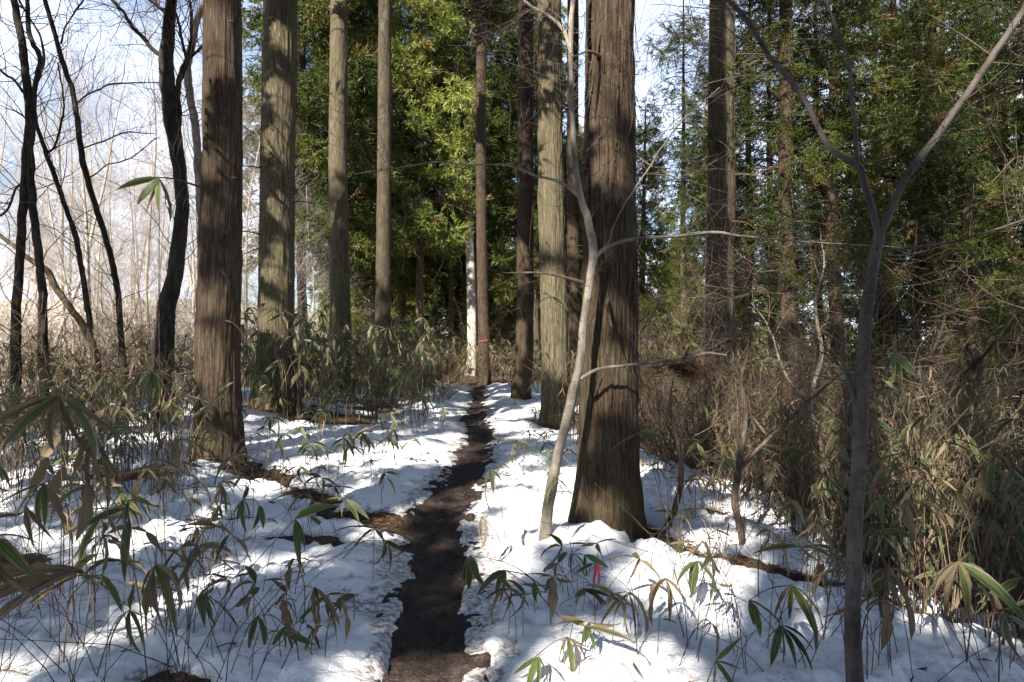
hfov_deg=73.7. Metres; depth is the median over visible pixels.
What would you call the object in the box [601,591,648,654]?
bamboo plant
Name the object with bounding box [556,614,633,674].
bamboo plant
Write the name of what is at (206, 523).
bamboo plant
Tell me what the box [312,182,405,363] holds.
cedar tree
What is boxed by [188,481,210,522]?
bamboo plant
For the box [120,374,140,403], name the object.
bamboo plant
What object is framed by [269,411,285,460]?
bamboo plant
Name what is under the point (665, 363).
bare shrub
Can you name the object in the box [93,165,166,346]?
bare tree
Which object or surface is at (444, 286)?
cedar tree
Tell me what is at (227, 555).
bamboo plant
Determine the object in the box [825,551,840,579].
bamboo plant
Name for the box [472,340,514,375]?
bare shrub
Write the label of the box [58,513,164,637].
bamboo plant
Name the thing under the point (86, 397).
bamboo plant
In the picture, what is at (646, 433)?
bamboo plant
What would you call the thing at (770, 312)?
dead twigs
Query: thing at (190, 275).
bare tree
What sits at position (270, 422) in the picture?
bamboo plant
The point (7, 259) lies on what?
bare tree
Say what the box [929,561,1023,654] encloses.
bamboo plant
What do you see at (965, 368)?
bare shrub
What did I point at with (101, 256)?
bare tree
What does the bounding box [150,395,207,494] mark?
bamboo plant
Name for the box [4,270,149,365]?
bare shrub
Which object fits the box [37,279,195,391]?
bare shrub
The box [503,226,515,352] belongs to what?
cedar tree
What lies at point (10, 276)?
bare shrub
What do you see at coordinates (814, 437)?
bare shrub
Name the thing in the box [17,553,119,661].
bamboo plant
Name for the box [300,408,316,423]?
bamboo plant
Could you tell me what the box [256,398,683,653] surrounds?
dead stalks
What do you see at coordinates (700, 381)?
bare shrub
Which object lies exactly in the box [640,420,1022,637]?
dead twigs
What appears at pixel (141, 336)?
bare shrub
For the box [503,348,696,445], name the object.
bamboo thicket
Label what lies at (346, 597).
bamboo plant
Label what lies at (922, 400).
bare shrub
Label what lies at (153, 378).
bamboo plant
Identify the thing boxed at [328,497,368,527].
bamboo plant
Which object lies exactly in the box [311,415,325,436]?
bamboo plant
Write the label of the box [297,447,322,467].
bamboo plant
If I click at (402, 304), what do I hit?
cedar tree
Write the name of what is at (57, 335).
bare shrub
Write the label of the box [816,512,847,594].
bamboo plant
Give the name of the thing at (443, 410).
bamboo plant
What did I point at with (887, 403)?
bare shrub
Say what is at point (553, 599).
bamboo plant
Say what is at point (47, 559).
bamboo plant
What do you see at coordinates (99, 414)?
bamboo plant
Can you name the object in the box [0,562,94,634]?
bamboo plant
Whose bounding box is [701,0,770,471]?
cedar tree
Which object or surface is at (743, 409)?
bare shrub
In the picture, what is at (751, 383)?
bare shrub
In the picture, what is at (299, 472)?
bamboo plant
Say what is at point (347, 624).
bamboo plant
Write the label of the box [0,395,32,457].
bamboo plant
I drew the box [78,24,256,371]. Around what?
bare tree
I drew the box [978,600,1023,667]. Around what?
bamboo plant
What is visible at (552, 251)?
cedar tree
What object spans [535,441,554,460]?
bamboo plant
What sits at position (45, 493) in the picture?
bamboo plant
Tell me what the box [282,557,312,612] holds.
bamboo plant
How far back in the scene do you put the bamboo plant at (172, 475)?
5.93 m
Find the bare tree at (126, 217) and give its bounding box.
[0,40,372,394]
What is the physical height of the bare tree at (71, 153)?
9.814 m
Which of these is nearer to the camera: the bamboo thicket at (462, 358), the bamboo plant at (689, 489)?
the bamboo plant at (689, 489)
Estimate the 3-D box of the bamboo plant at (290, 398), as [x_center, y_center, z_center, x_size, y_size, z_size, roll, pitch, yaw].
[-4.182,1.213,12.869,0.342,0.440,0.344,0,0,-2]
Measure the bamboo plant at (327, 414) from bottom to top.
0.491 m
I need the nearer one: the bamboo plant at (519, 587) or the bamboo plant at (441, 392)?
the bamboo plant at (519, 587)
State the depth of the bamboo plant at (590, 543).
4.69 m
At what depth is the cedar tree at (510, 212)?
33.30 m
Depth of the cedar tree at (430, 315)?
62.19 m
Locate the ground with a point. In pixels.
(342, 419)
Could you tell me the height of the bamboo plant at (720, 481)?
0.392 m
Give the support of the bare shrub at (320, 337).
on the ground
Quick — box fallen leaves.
[5,453,1023,681]
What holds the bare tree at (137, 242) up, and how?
on the ground
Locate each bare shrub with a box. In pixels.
[0,188,249,392]
[0,239,131,405]
[0,240,189,378]
[0,242,117,399]
[0,246,192,430]
[0,250,134,378]
[0,250,248,427]
[0,256,73,370]
[0,270,56,364]
[0,281,79,358]
[0,284,82,395]
[0,295,101,372]
[0,299,68,396]
[1,240,195,403]
[1,271,191,390]
[1,288,94,353]
[2,265,128,372]
[3,301,153,409]
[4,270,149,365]
[5,244,243,383]
[5,250,188,378]
[5,275,193,403]
[24,290,192,393]
[30,275,282,407]
[34,242,249,366]
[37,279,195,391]
[45,269,193,378]
[51,300,136,378]
[54,264,248,377]
[55,250,276,413]
[68,301,255,432]
[72,268,196,360]
[74,305,184,400]
[76,253,188,361]
[81,281,302,368]
[100,320,248,398]
[106,294,191,356]
[130,267,251,377]
[131,263,257,365]
[148,223,374,385]
[176,261,329,360]
[241,263,439,396]
[256,314,365,396]
[295,286,371,380]
[295,306,386,394]
[296,304,364,385]
[311,297,372,349]
[313,274,391,370]
[326,322,434,399]
[327,280,513,401]
[351,289,447,386]
[353,310,453,388]
[360,300,446,392]
[364,283,538,398]
[366,297,482,389]
[370,312,486,395]
[373,318,451,382]
[399,319,493,402]
[402,302,496,387]
[412,323,490,399]
[441,238,841,522]
[462,316,540,388]
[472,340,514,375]
[474,333,541,385]
[491,306,540,383]
[497,332,541,392]
[499,299,800,472]
[521,212,1020,523]
[524,288,853,500]
[563,283,738,454]
[568,302,690,415]
[575,316,703,422]
[626,340,770,534]
[638,278,791,446]
[638,280,797,456]
[638,306,769,460]
[638,306,961,526]
[638,343,696,436]
[639,274,933,504]
[639,293,806,468]
[640,301,776,438]
[645,313,962,499]
[646,350,774,466]
[649,284,946,496]
[655,319,834,452]
[663,349,870,494]
[665,234,1004,544]
[668,306,897,485]
[669,323,827,450]
[670,344,805,469]
[687,259,1023,551]
[688,330,853,476]
[691,332,827,459]
[699,355,893,488]
[705,332,919,506]
[713,261,1023,515]
[722,283,951,477]
[723,293,1023,508]
[723,377,904,511]
[732,181,884,526]
[744,317,920,438]
[755,359,1021,552]
[758,331,956,445]
[770,342,1015,507]
[775,301,967,442]
[809,315,982,474]
[818,309,1023,436]
[822,223,1023,491]
[841,348,1019,475]
[842,284,1023,473]
[847,285,1023,535]
[851,325,1015,460]
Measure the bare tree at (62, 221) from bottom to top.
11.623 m
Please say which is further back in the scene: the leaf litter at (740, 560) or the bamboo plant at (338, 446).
the bamboo plant at (338, 446)
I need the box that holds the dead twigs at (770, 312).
[548,160,1023,552]
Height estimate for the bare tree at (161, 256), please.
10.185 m
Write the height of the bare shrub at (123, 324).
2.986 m
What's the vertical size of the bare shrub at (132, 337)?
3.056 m
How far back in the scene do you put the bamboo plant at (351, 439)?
7.49 m
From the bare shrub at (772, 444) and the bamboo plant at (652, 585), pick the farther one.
the bare shrub at (772, 444)
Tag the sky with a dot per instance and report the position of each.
(639, 4)
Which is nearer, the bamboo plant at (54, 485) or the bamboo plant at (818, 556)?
the bamboo plant at (54, 485)
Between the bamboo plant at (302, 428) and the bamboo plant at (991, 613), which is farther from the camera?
the bamboo plant at (302, 428)
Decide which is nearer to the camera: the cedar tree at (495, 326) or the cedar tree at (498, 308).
the cedar tree at (498, 308)
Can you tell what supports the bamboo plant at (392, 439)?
on the ground
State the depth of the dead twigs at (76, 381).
10.13 m
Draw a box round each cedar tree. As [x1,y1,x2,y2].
[152,0,248,463]
[196,0,395,367]
[243,0,317,413]
[252,0,418,326]
[296,0,452,342]
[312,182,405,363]
[315,263,328,327]
[328,0,354,392]
[348,0,506,350]
[349,3,460,342]
[351,241,424,349]
[375,0,431,382]
[391,241,439,345]
[398,14,496,371]
[405,0,537,375]
[410,267,445,353]
[413,125,496,372]
[423,270,466,367]
[436,90,539,373]
[442,242,514,375]
[444,0,563,375]
[445,0,517,385]
[469,0,584,375]
[487,220,514,372]
[502,0,646,539]
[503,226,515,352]
[511,0,533,399]
[528,0,583,427]
[539,115,583,346]
[539,160,583,315]
[567,0,579,405]
[635,0,735,420]
[635,0,948,467]
[635,115,702,405]
[645,240,696,354]
[646,230,701,354]
[652,0,889,423]
[659,0,857,432]
[663,116,766,381]
[664,0,1009,441]
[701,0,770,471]
[736,0,919,417]
[751,267,780,377]
[764,0,1023,409]
[775,0,956,418]
[795,0,1023,459]
[798,293,812,374]
[806,295,830,371]
[818,0,1023,438]
[824,0,1023,447]
[839,0,1023,439]
[843,269,885,378]
[845,21,992,417]
[896,0,1023,438]
[921,0,1023,393]
[923,41,1023,405]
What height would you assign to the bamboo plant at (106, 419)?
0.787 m
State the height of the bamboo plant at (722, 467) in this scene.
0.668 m
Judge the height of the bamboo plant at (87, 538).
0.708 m
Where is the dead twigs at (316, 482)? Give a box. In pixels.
[0,416,429,611]
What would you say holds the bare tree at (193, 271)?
on the ground
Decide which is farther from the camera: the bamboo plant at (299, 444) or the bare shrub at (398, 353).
the bare shrub at (398, 353)
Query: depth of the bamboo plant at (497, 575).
3.98 m
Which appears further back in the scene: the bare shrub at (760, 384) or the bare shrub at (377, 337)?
the bare shrub at (377, 337)
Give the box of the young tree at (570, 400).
[304,0,977,540]
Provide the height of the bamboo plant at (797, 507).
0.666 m
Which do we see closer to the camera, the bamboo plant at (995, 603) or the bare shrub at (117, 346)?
the bamboo plant at (995, 603)
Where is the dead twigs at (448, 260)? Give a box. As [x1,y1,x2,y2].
[313,141,583,354]
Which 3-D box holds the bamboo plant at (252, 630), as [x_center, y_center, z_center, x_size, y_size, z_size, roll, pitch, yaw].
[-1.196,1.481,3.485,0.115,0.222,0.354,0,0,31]
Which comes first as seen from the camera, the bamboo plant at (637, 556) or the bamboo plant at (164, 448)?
the bamboo plant at (637, 556)
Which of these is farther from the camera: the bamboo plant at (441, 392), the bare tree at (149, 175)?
the bare tree at (149, 175)
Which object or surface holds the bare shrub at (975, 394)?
on the ground
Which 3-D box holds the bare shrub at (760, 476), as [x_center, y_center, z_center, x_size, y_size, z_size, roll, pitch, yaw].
[2.347,0.436,7.083,4.454,3.331,4.888,0,0,-10]
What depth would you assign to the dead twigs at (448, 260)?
16.42 m
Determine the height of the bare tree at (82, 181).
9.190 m
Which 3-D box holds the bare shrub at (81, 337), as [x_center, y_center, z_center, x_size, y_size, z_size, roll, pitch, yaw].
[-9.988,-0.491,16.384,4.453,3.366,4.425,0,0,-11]
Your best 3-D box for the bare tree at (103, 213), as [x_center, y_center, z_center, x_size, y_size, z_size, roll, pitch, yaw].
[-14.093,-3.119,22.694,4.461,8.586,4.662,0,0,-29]
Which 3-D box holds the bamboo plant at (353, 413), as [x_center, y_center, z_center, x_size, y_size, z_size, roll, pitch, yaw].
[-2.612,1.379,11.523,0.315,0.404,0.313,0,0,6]
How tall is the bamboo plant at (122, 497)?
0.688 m
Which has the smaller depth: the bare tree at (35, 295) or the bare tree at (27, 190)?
the bare tree at (27, 190)
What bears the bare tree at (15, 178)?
on the ground
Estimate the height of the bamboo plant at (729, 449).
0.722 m
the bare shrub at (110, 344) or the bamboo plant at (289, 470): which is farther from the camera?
the bare shrub at (110, 344)
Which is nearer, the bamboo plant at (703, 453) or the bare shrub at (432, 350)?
the bamboo plant at (703, 453)
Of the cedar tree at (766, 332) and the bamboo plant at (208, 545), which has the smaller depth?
the bamboo plant at (208, 545)
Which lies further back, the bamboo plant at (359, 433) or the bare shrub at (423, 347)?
the bare shrub at (423, 347)
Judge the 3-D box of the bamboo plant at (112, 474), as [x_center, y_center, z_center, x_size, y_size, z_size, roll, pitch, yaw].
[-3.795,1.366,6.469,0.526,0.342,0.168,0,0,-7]
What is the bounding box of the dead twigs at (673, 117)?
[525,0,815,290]
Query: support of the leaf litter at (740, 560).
on the ground
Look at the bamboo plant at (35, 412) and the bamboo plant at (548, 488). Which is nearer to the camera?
the bamboo plant at (35, 412)
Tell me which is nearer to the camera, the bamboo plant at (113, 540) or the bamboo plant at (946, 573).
the bamboo plant at (946, 573)
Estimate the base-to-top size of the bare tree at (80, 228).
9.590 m
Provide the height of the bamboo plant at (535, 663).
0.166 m
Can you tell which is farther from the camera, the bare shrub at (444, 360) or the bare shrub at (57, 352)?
the bare shrub at (444, 360)
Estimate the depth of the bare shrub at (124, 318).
16.45 m
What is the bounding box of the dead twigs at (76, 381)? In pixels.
[0,328,192,461]
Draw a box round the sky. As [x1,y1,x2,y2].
[0,0,1023,344]
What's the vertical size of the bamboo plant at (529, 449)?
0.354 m
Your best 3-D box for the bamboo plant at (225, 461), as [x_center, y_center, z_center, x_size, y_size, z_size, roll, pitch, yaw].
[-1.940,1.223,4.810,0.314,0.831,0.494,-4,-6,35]
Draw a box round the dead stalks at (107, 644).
[0,394,384,681]
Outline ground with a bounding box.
[0,299,1021,681]
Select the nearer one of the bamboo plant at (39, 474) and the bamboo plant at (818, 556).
the bamboo plant at (39, 474)
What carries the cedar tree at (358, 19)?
on the ground
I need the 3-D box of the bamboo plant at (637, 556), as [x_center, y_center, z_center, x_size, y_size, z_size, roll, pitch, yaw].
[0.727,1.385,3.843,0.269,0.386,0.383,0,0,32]
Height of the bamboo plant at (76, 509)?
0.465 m
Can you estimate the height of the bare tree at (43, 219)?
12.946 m
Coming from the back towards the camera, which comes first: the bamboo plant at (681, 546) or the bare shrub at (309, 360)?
the bare shrub at (309, 360)
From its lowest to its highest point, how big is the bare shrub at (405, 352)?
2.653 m
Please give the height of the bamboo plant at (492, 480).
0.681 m
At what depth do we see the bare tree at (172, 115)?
10.71 m
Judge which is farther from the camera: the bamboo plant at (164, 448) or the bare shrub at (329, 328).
the bare shrub at (329, 328)
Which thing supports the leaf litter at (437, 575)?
on the path
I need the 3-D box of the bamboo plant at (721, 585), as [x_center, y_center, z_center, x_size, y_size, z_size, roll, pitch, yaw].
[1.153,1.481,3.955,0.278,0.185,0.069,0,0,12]
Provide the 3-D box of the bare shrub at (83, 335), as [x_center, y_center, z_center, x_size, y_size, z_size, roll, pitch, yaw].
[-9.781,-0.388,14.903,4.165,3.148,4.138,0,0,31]
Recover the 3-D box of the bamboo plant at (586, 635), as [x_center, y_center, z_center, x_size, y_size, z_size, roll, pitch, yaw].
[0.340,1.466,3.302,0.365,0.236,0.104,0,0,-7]
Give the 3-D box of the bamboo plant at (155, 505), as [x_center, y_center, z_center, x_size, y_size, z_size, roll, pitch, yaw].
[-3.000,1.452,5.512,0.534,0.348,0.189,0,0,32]
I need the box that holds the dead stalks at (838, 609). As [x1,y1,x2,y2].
[509,410,1023,681]
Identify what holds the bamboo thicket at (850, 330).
on the ground
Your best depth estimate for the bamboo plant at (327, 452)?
7.26 m
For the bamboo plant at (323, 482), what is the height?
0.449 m
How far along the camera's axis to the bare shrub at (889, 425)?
9.15 m
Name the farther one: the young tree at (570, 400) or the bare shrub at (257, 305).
the bare shrub at (257, 305)
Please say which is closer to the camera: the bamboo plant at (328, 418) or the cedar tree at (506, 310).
the bamboo plant at (328, 418)
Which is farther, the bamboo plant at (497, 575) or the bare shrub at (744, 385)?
the bare shrub at (744, 385)
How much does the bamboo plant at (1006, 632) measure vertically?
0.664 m
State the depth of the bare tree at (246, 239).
23.23 m
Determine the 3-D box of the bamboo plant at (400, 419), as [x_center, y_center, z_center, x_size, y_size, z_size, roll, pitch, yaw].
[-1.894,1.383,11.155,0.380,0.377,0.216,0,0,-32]
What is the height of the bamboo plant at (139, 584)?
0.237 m
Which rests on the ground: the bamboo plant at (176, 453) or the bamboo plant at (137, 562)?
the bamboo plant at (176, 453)
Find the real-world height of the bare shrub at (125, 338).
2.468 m
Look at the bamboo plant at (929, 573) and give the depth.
4.08 m
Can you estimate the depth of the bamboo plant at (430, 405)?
11.64 m
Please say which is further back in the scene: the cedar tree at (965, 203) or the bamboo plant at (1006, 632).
the cedar tree at (965, 203)
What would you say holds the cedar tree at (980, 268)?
on the ground
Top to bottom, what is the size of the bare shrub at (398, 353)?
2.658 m
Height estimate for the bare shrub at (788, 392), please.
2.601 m
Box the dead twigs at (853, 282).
[553,98,1023,466]
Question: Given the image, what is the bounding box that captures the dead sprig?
[651,354,735,386]
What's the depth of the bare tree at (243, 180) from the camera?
20.16 m
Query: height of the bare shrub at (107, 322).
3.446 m
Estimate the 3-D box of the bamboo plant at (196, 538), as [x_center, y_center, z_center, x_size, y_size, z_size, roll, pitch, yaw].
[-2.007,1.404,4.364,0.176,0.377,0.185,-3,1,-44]
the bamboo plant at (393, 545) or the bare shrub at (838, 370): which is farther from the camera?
the bare shrub at (838, 370)
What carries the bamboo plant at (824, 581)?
on the ground
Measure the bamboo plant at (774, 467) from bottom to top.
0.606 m
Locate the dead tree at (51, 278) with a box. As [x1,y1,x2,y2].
[0,224,105,407]
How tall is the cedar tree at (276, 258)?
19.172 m
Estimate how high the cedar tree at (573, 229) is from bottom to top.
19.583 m
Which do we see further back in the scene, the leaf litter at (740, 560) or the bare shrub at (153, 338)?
the bare shrub at (153, 338)
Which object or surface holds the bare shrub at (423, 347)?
on the ground
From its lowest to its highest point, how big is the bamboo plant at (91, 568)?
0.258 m
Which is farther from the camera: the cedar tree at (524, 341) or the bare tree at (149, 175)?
the bare tree at (149, 175)
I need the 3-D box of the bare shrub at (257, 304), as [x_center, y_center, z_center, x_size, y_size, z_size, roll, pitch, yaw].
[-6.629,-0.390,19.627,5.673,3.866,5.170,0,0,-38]
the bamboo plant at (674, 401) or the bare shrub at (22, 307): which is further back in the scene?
the bare shrub at (22, 307)
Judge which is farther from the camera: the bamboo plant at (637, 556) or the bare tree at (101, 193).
the bare tree at (101, 193)
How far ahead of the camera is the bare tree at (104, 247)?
26.68 m
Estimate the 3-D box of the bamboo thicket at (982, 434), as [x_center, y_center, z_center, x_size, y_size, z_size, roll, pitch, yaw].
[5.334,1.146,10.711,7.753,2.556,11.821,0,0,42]
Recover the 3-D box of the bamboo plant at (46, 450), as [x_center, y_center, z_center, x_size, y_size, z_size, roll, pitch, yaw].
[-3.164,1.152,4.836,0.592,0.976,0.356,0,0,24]
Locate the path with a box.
[374,379,499,681]
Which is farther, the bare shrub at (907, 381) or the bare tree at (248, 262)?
the bare tree at (248, 262)
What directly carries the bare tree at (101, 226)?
on the ground
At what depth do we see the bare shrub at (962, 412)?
9.03 m
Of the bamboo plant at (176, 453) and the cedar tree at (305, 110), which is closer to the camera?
the bamboo plant at (176, 453)
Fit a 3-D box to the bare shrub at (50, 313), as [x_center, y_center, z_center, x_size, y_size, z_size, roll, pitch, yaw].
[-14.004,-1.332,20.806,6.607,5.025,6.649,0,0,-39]
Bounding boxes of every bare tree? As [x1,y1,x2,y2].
[0,0,100,290]
[0,0,142,411]
[0,0,144,431]
[0,0,188,363]
[0,8,176,371]
[0,39,145,375]
[0,55,127,319]
[0,64,190,365]
[0,89,156,367]
[0,94,83,327]
[0,95,73,322]
[0,112,90,317]
[0,157,73,312]
[1,158,97,326]
[2,0,195,360]
[3,0,201,407]
[10,125,159,371]
[15,124,130,363]
[28,121,173,342]
[28,190,59,341]
[35,149,139,303]
[41,158,155,346]
[49,0,303,423]
[66,5,200,345]
[68,116,195,324]
[74,145,194,354]
[75,209,124,331]
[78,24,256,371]
[80,110,194,323]
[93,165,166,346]
[96,40,326,306]
[97,139,192,318]
[98,163,188,347]
[102,97,258,377]
[112,95,185,325]
[115,139,194,323]
[116,51,259,315]
[123,0,294,301]
[137,106,329,374]
[140,234,192,331]
[153,187,196,337]
[167,182,257,346]
[241,78,371,320]
[241,207,258,325]
[241,251,321,325]
[242,76,329,289]
[242,103,326,309]
[253,168,361,372]
[257,167,327,326]
[295,264,328,323]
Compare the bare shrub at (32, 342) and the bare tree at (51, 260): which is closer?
the bare shrub at (32, 342)
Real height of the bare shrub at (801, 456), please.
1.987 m
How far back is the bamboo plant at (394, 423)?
8.62 m
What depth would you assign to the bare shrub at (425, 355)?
16.97 m
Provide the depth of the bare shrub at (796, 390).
7.19 m
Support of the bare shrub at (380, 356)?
on the ground
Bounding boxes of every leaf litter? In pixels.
[0,470,320,681]
[7,432,1020,681]
[218,461,426,531]
[359,435,504,680]
[631,507,1021,638]
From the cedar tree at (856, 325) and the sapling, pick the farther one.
the cedar tree at (856, 325)
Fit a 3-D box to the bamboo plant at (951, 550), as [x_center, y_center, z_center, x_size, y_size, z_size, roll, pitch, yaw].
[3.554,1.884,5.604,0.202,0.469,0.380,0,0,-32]
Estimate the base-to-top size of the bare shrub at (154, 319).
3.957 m
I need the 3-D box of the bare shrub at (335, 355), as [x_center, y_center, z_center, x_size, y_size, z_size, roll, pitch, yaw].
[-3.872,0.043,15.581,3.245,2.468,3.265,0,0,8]
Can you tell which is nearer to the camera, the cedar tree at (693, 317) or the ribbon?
the ribbon
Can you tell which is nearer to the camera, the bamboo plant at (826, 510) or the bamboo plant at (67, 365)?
the bamboo plant at (826, 510)
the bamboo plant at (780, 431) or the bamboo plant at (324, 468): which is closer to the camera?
the bamboo plant at (324, 468)
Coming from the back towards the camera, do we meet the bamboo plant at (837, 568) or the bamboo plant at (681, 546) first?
the bamboo plant at (681, 546)
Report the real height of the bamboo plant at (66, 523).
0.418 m
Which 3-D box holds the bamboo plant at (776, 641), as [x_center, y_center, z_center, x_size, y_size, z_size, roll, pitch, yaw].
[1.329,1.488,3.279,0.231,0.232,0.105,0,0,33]
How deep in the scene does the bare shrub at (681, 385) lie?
11.79 m
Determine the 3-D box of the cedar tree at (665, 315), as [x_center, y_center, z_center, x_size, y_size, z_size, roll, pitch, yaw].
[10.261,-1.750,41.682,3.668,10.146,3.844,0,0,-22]
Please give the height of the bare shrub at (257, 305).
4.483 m
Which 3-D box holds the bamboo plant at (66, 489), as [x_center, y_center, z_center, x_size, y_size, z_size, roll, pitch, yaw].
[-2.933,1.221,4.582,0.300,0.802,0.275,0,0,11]
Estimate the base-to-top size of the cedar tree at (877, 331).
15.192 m
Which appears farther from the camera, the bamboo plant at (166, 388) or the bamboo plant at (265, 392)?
the bamboo plant at (265, 392)
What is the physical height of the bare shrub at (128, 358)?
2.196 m
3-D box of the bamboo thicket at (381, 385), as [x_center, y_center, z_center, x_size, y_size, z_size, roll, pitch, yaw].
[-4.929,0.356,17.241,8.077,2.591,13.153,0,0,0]
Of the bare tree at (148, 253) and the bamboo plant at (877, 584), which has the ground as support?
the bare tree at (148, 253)
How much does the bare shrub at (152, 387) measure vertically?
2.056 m
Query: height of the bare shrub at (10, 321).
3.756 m
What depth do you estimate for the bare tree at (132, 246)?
22.50 m
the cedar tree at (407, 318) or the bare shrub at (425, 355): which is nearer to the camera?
the bare shrub at (425, 355)
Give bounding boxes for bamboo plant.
[0,394,132,595]
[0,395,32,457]
[0,465,16,511]
[0,483,65,608]
[0,533,39,597]
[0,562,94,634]
[1,343,33,422]
[1,564,16,636]
[3,562,20,617]
[7,373,87,431]
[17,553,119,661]
[23,456,86,602]
[26,552,51,564]
[30,387,77,485]
[34,382,96,457]
[36,433,91,565]
[41,462,102,558]
[42,512,73,563]
[46,379,76,420]
[48,361,84,402]
[48,465,104,611]
[48,500,68,519]
[49,454,101,502]
[53,483,147,676]
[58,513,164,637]
[59,390,78,434]
[65,557,110,602]
[66,574,131,646]
[69,435,133,585]
[69,503,120,558]
[69,504,142,637]
[71,422,121,481]
[76,390,116,481]
[78,457,123,480]
[79,386,122,483]
[79,468,138,491]
[82,466,199,649]
[85,406,135,522]
[87,406,160,497]
[87,558,148,604]
[91,535,134,600]
[94,478,123,502]
[96,582,142,676]
[100,411,118,471]
[105,492,141,531]
[117,176,172,560]
[119,438,203,564]
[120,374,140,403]
[120,465,201,573]
[123,581,175,612]
[132,497,168,519]
[140,372,166,496]
[141,563,182,665]
[144,464,173,483]
[146,471,187,515]
[147,443,172,474]
[149,566,187,620]
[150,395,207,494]
[152,383,180,463]
[154,540,194,634]
[158,346,189,433]
[159,430,232,524]
[166,524,220,551]
[172,542,231,604]
[179,422,216,507]
[179,492,202,519]
[180,508,251,632]
[181,530,210,577]
[184,557,211,586]
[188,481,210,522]
[188,577,216,648]
[193,542,226,564]
[193,573,258,630]
[195,503,339,658]
[201,594,238,627]
[202,477,261,594]
[205,484,233,531]
[206,551,237,573]
[209,454,261,567]
[227,566,297,639]
[233,485,264,540]
[236,587,267,639]
[237,453,253,474]
[245,614,284,647]
[246,432,265,452]
[249,448,275,472]
[251,404,266,418]
[253,385,275,419]
[256,425,277,435]
[259,417,284,443]
[262,465,288,493]
[265,433,294,478]
[265,598,299,660]
[266,630,314,656]
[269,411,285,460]
[269,474,306,510]
[269,488,317,536]
[272,580,296,623]
[272,626,312,654]
[279,395,295,425]
[280,456,294,502]
[280,463,312,500]
[281,587,339,668]
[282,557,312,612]
[283,394,296,413]
[293,441,311,452]
[295,424,318,467]
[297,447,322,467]
[298,441,328,476]
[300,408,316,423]
[300,592,342,618]
[303,473,338,517]
[304,443,324,454]
[305,625,321,649]
[306,447,334,477]
[307,516,320,527]
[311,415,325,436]
[311,464,335,490]
[313,409,335,460]
[320,484,354,503]
[321,600,350,656]
[323,408,332,435]
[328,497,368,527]
[330,436,366,492]
[331,444,361,477]
[331,589,344,625]
[333,593,354,619]
[334,521,389,578]
[340,434,359,459]
[342,431,364,471]
[343,540,404,572]
[346,411,364,430]
[353,429,384,481]
[356,424,382,445]
[360,430,374,481]
[360,457,377,476]
[371,471,397,503]
[372,421,388,438]
[375,436,405,464]
[380,412,408,438]
[380,428,398,488]
[389,414,407,427]
[399,437,421,451]
[421,398,437,426]
[432,401,457,440]
[436,388,447,402]
[462,555,544,589]
[477,570,559,616]
[478,517,504,550]
[485,469,505,537]
[485,578,529,633]
[490,588,520,643]
[501,455,522,475]
[502,580,554,627]
[507,440,529,463]
[513,657,564,681]
[514,446,538,473]
[520,573,574,593]
[522,583,560,607]
[523,430,545,440]
[527,409,544,418]
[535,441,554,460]
[535,636,592,671]
[536,293,567,424]
[540,477,590,508]
[540,534,595,593]
[540,574,569,624]
[543,448,568,463]
[543,552,568,596]
[546,620,620,655]
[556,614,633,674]
[562,448,576,465]
[568,553,587,577]
[572,553,608,571]
[574,589,585,611]
[577,563,596,574]
[581,538,613,567]
[583,588,626,605]
[588,584,639,647]
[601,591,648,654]
[605,552,659,614]
[616,430,669,537]
[639,424,700,527]
[640,446,669,533]
[648,578,685,637]
[648,580,663,604]
[649,390,683,489]
[654,509,690,534]
[662,540,743,668]
[668,477,694,502]
[676,561,734,596]
[677,507,725,550]
[677,534,685,551]
[683,473,723,516]
[686,440,724,503]
[686,475,704,497]
[693,537,716,555]
[695,456,737,534]
[697,478,730,517]
[697,619,719,661]
[699,580,733,604]
[702,476,725,512]
[707,636,741,681]
[710,416,765,526]
[717,422,749,496]
[718,436,755,496]
[734,428,808,537]
[738,453,756,501]
[748,584,822,651]
[752,543,845,606]
[754,528,788,596]
[757,460,780,516]
[757,466,794,570]
[763,499,803,574]
[763,625,812,669]
[771,415,784,459]
[781,522,833,608]
[798,547,820,580]
[807,470,865,575]
[807,507,839,540]
[810,565,892,675]
[813,561,842,609]
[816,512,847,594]
[822,556,862,594]
[823,465,956,639]
[823,577,917,678]
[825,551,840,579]
[830,531,846,553]
[833,523,906,571]
[841,540,866,581]
[861,590,900,653]
[865,567,926,662]
[866,540,879,571]
[867,499,953,606]
[884,334,914,475]
[910,571,978,621]
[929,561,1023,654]
[941,539,968,562]
[961,587,1004,662]
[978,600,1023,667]
[998,604,1023,681]
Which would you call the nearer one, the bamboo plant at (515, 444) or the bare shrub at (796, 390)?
the bare shrub at (796, 390)
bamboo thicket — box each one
[0,314,256,392]
[0,334,233,505]
[241,303,470,433]
[352,329,690,393]
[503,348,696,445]
[637,277,1014,441]
[640,332,1023,600]
[747,397,1023,647]
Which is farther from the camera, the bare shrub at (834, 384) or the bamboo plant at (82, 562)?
the bare shrub at (834, 384)
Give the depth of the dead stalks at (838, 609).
3.58 m
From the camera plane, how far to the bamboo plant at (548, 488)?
4.79 m
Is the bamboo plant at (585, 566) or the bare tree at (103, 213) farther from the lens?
the bare tree at (103, 213)
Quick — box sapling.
[614,0,1023,681]

